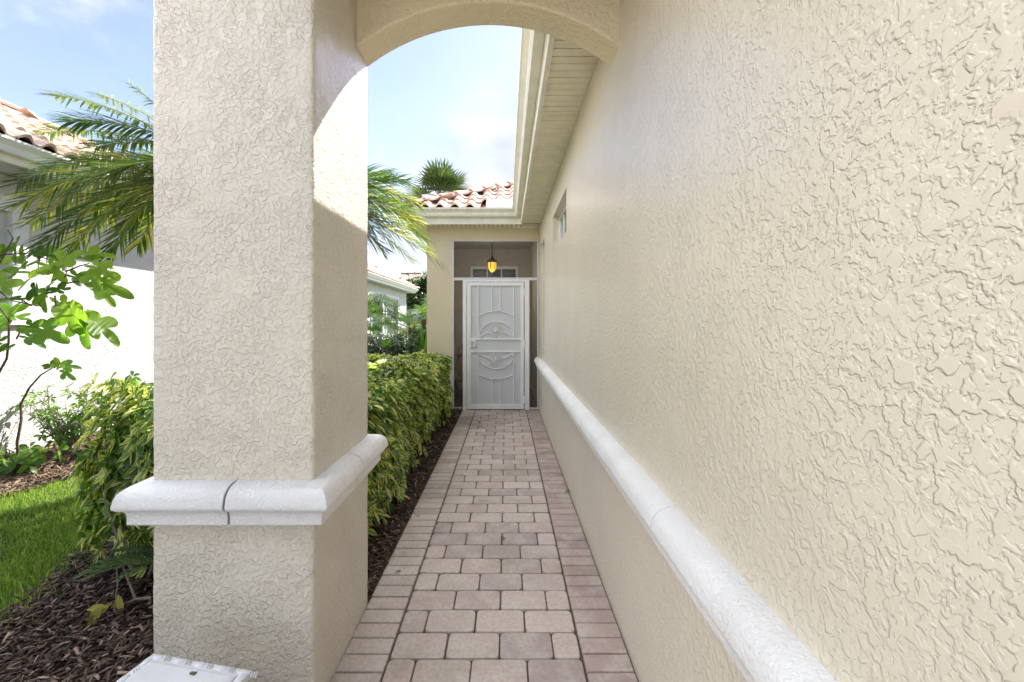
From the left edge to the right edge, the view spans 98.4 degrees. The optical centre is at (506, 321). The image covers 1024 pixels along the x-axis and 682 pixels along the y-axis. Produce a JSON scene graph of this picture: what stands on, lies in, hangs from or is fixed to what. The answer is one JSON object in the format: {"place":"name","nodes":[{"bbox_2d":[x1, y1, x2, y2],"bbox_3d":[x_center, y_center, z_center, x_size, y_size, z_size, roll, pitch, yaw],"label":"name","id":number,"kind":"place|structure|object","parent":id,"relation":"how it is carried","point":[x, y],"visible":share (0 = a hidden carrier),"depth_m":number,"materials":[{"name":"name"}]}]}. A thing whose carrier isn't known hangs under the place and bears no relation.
{"place":"outdoors","nodes":[
{"label":"outdoors","id":0,"kind":"place"},
{"bbox_2d":[0,471,130,627],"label":"ground","id":1,"kind":"structure","parent":0,"point":[41,576],"depth_m":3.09,"materials":[{"name":"plant"}]},
{"bbox_2d":[0,99,153,453],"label":"house","id":2,"kind":"structure","parent":1,"relation":"on","point":[104,357],"depth_m":5.13,"materials":[{"name":"white paint"}]},
{"bbox_2d":[0,194,28,324],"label":"window","id":3,"kind":"structure","parent":2,"relation":"in","point":[23,232],"depth_m":4.70,"materials":[{"name":"glass"}]},
{"bbox_2d":[0,353,392,498],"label":"mulch bed","id":4,"kind":"object","parent":1,"relation":"on","point":[59,477],"depth_m":4.01,"materials":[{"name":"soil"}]},
{"bbox_2d":[0,440,69,476],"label":"shrub","id":5,"kind":"object","parent":4,"relation":"on","point":[9,461],"visible":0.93,"depth_m":4.09,"materials":[{"name":"green plant"}]},
{"bbox_2d":[0,428,114,497],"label":"mulch","id":6,"kind":"object","parent":4,"relation":"on","point":[64,464],"visible":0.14,"depth_m":4.14,"materials":[{"name":"bark chips"},{"name":"wood mulch"}]},
{"bbox_2d":[68,370,153,435],"bbox_3d":[-4.255,1.000,4.997,0.980,0.910,0.659,0,0,14],"label":"shrub","id":7,"kind":"object","parent":6,"relation":"on","point":[134,382],"visible":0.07,"depth_m":4.88,"materials":[{"name":"green plant"}]},
{"bbox_2d":[11,383,119,454],"bbox_3d":[-4.801,1.047,4.780,1.210,0.814,0.544,0,0,0],"label":"shrub","id":8,"kind":"object","parent":4,"relation":"on","point":[60,432],"visible":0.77,"depth_m":4.71,"materials":[{"name":"green plant"}]},
{"bbox_2d":[0,230,134,475],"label":"fig shrub","id":9,"kind":"object","parent":4,"relation":"on","point":[77,319],"visible":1,"depth_m":4.05,"materials":[{"name":"green plant"}]},
{"bbox_2d":[0,408,461,681],"bbox_3d":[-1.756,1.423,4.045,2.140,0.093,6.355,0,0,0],"label":"mulch","id":10,"kind":"object","parent":1,"relation":"on","point":[19,665],"visible":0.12,"depth_m":2.11,"materials":[{"name":"brown wood"}]},
{"bbox_2d":[73,544,153,582],"bbox_3d":[-1.719,1.222,2.158,0.820,0.180,0.444,0,0,0],"label":"fern","id":11,"kind":"object","parent":10,"relation":"on","point":[139,558],"visible":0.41,"depth_m":2.23,"materials":[{"name":"green plant"}]},
{"bbox_2d":[85,565,152,629],"bbox_3d":[-1.924,1.368,2.153,0.262,0.242,0.219,0,0,22],"label":"fallen sprig","id":12,"kind":"object","parent":10,"relation":"on","point":[97,610],"visible":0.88,"depth_m":2.16,"materials":[{"name":"plant"}]},
{"bbox_2d":[116,654,257,681],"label":"pedestal","id":13,"kind":"object","parent":10,"relation":"on","point":[157,668],"visible":1,"depth_m":1.36,"materials":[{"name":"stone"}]},
{"bbox_2d":[0,72,448,272],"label":"feather palm","id":14,"kind":"object","parent":10,"relation":"on","point":[122,196],"visible":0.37,"depth_m":4.27,"materials":[{"name":"green plant"}]},
{"bbox_2d":[68,349,453,581],"bbox_3d":[-1.569,0.896,4.560,1.735,1.233,4.685,0,0,0],"label":"hedge","id":15,"kind":"object","parent":10,"relation":"on","point":[410,399],"visible":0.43,"depth_m":2.54,"materials":[{"name":"green plant"}]},
{"bbox_2d":[375,336,400,354],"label":"spiky plant","id":16,"kind":"object","parent":10,"relation":"on","point":[386,344],"visible":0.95,"depth_m":9.56,"materials":[{"name":"green plant"}]},
{"bbox_2d":[367,291,414,332],"bbox_3d":[-2.769,0.432,8.269,2.303,2.056,2.057,0,0,0],"label":"split leaf plant","id":17,"kind":"object","parent":10,"relation":"on","point":[374,314],"visible":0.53,"depth_m":8.00,"materials":[{"name":"green plant"}]},
{"bbox_2d":[374,307,426,341],"bbox_3d":[-2.339,0.560,10.281,1.278,1.799,1.273,0,0,37],"label":"palm","id":18,"kind":"object","parent":10,"relation":"on","point":[409,329],"visible":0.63,"depth_m":10.23,"materials":[{"name":"green plant"}]},
{"bbox_2d":[391,295,426,341],"bbox_3d":[-2.233,0.237,12.015,2.136,2.446,2.139,0,0,-37],"label":"palm","id":19,"kind":"object","parent":10,"relation":"on","point":[423,310],"visible":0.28,"depth_m":11.93,"materials":[{"name":"green plant"}]},
{"bbox_2d":[397,321,426,352],"bbox_3d":[-1.612,0.690,8.943,1.332,1.541,1.265,0,0,-31],"label":"yucca","id":20,"kind":"object","parent":10,"relation":"on","point":[423,345],"visible":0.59,"depth_m":8.96,"materials":[{"name":"green plant"}]},
{"bbox_2d":[406,327,426,353],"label":"round shrub","id":21,"kind":"object","parent":10,"relation":"on","point":[412,347],"visible":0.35,"depth_m":9.73,"materials":[{"name":"green plant"}]},
{"bbox_2d":[367,333,407,356],"bbox_3d":[-3.480,0.873,11.198,2.370,1.187,1.337,0,0,0],"label":"hedge","id":22,"kind":"object","parent":1,"relation":"on","point":[395,349],"visible":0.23,"depth_m":10.71,"materials":[{"name":"green plant"}]},
{"bbox_2d":[401,270,426,328],"bbox_3d":[-5.633,-1.216,32.083,5.154,5.383,4.306,0,0,0],"label":"broadleaf tree","id":23,"kind":"object","parent":1,"relation":"on","point":[412,299],"visible":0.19,"depth_m":31.20,"materials":[{"name":"green plant"}]},
{"bbox_2d":[402,156,471,198],"bbox_3d":[-2.402,-2.209,15.968,2.874,7.338,2.840,0,0,0],"label":"fan palm","id":24,"kind":"object","parent":1,"relation":"on","point":[442,178],"visible":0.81,"depth_m":15.33,"materials":[{"name":"green plant"}]},
{"bbox_2d":[110,0,1023,681],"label":"house","id":25,"kind":"structure","parent":1,"relation":"on","point":[736,318],"depth_m":1.50,"materials":[{"name":"beige paint"}]},
{"bbox_2d":[487,242,496,275],"bbox_3d":[-0.258,-1.185,8.100,0.200,0.726,0.200,0,0,0],"label":"hanging lantern","id":26,"kind":"object","parent":25,"relation":"hanging from","point":[492,264],"visible":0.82,"depth_m":8.05,"materials":[{"name":"glass"}]},
{"bbox_2d":[470,266,517,277],"bbox_3d":[-0.250,-0.110,9.268,1.000,2.080,0.057,0,0,0],"label":"window","id":27,"kind":"structure","parent":25,"relation":"in","point":[475,271],"depth_m":9.29,"materials":[{"name":"grey glass"}]},
{"bbox_2d":[467,282,524,408],"bbox_3d":[-0.170,0.395,7.095,0.940,2.046,0.109,0,0,0],"label":"security door","id":28,"kind":"structure","parent":25,"relation":"in","point":[495,310],"depth_m":7.13,"materials":[{"name":"white paint"}]},
{"bbox_2d":[559,206,565,241],"bbox_3d":[0.630,-0.985,4.460,0.050,0.390,1.140,0,0,0],"label":"window","id":29,"kind":"structure","parent":25,"relation":"in","point":[562,219],"depth_m":4.88,"materials":[{"name":"white glass"}]},
{"bbox_2d":[0,0,520,275],"label":"sky","id":30,"kind":"structure","parent":0,"point":[452,94],"materials":[{"name":"blue"}]},
{"bbox_2d":[367,263,419,348],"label":"house","id":31,"kind":"structure","parent":0,"point":[387,285],"depth_m":19.52,"materials":[{"name":"white paint"}]},
{"bbox_2d":[370,291,383,348],"bbox_3d":[-5.272,0.030,17.900,0.155,2.420,1.720,0,0,0],"label":"window","id":32,"kind":"structure","parent":31,"relation":"in","point":[376,332],"depth_m":18.11,"materials":[{"name":"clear glass"}]},
{"bbox_2d":[385,294,398,333],"bbox_3d":[-5.272,0.030,20.300,0.155,2.420,2.320,0,0,0],"label":"window","id":33,"kind":"structure","parent":31,"relation":"in","point":[389,330],"depth_m":20.40,"materials":[{"name":"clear glass"}]},
{"bbox_2d":[396,273,425,327],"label":"house","id":34,"kind":"structure","parent":0,"point":[405,276],"depth_m":49.78,"materials":[{"name":"white paint"}]},
{"bbox_2d":[406,312,425,325],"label":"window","id":35,"kind":"structure","parent":34,"relation":"in","point":[414,313],"depth_m":43.90,"materials":[{"name":"glass"}]},
{"bbox_2d":[406,324,426,333],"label":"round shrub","id":36,"kind":"object","parent":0,"point":[417,326],"visible":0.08,"depth_m":12.85,"materials":[{"name":"green plant"}]},
{"bbox_2d":[454,344,462,394],"bbox_3d":[-0.640,0.896,8.080,0.810,1.044,0.980,0,0,0],"label":"adirondack chair","id":37,"kind":"object","parent":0,"point":[460,368],"visible":0.24,"depth_m":8.29,"materials":[{"name":"brown wood"}]},
{"bbox_2d":[331,410,637,681],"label":"walkway","id":38,"kind":"structure","parent":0,"point":[365,657],"depth_m":2.40,"materials":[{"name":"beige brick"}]}
]}

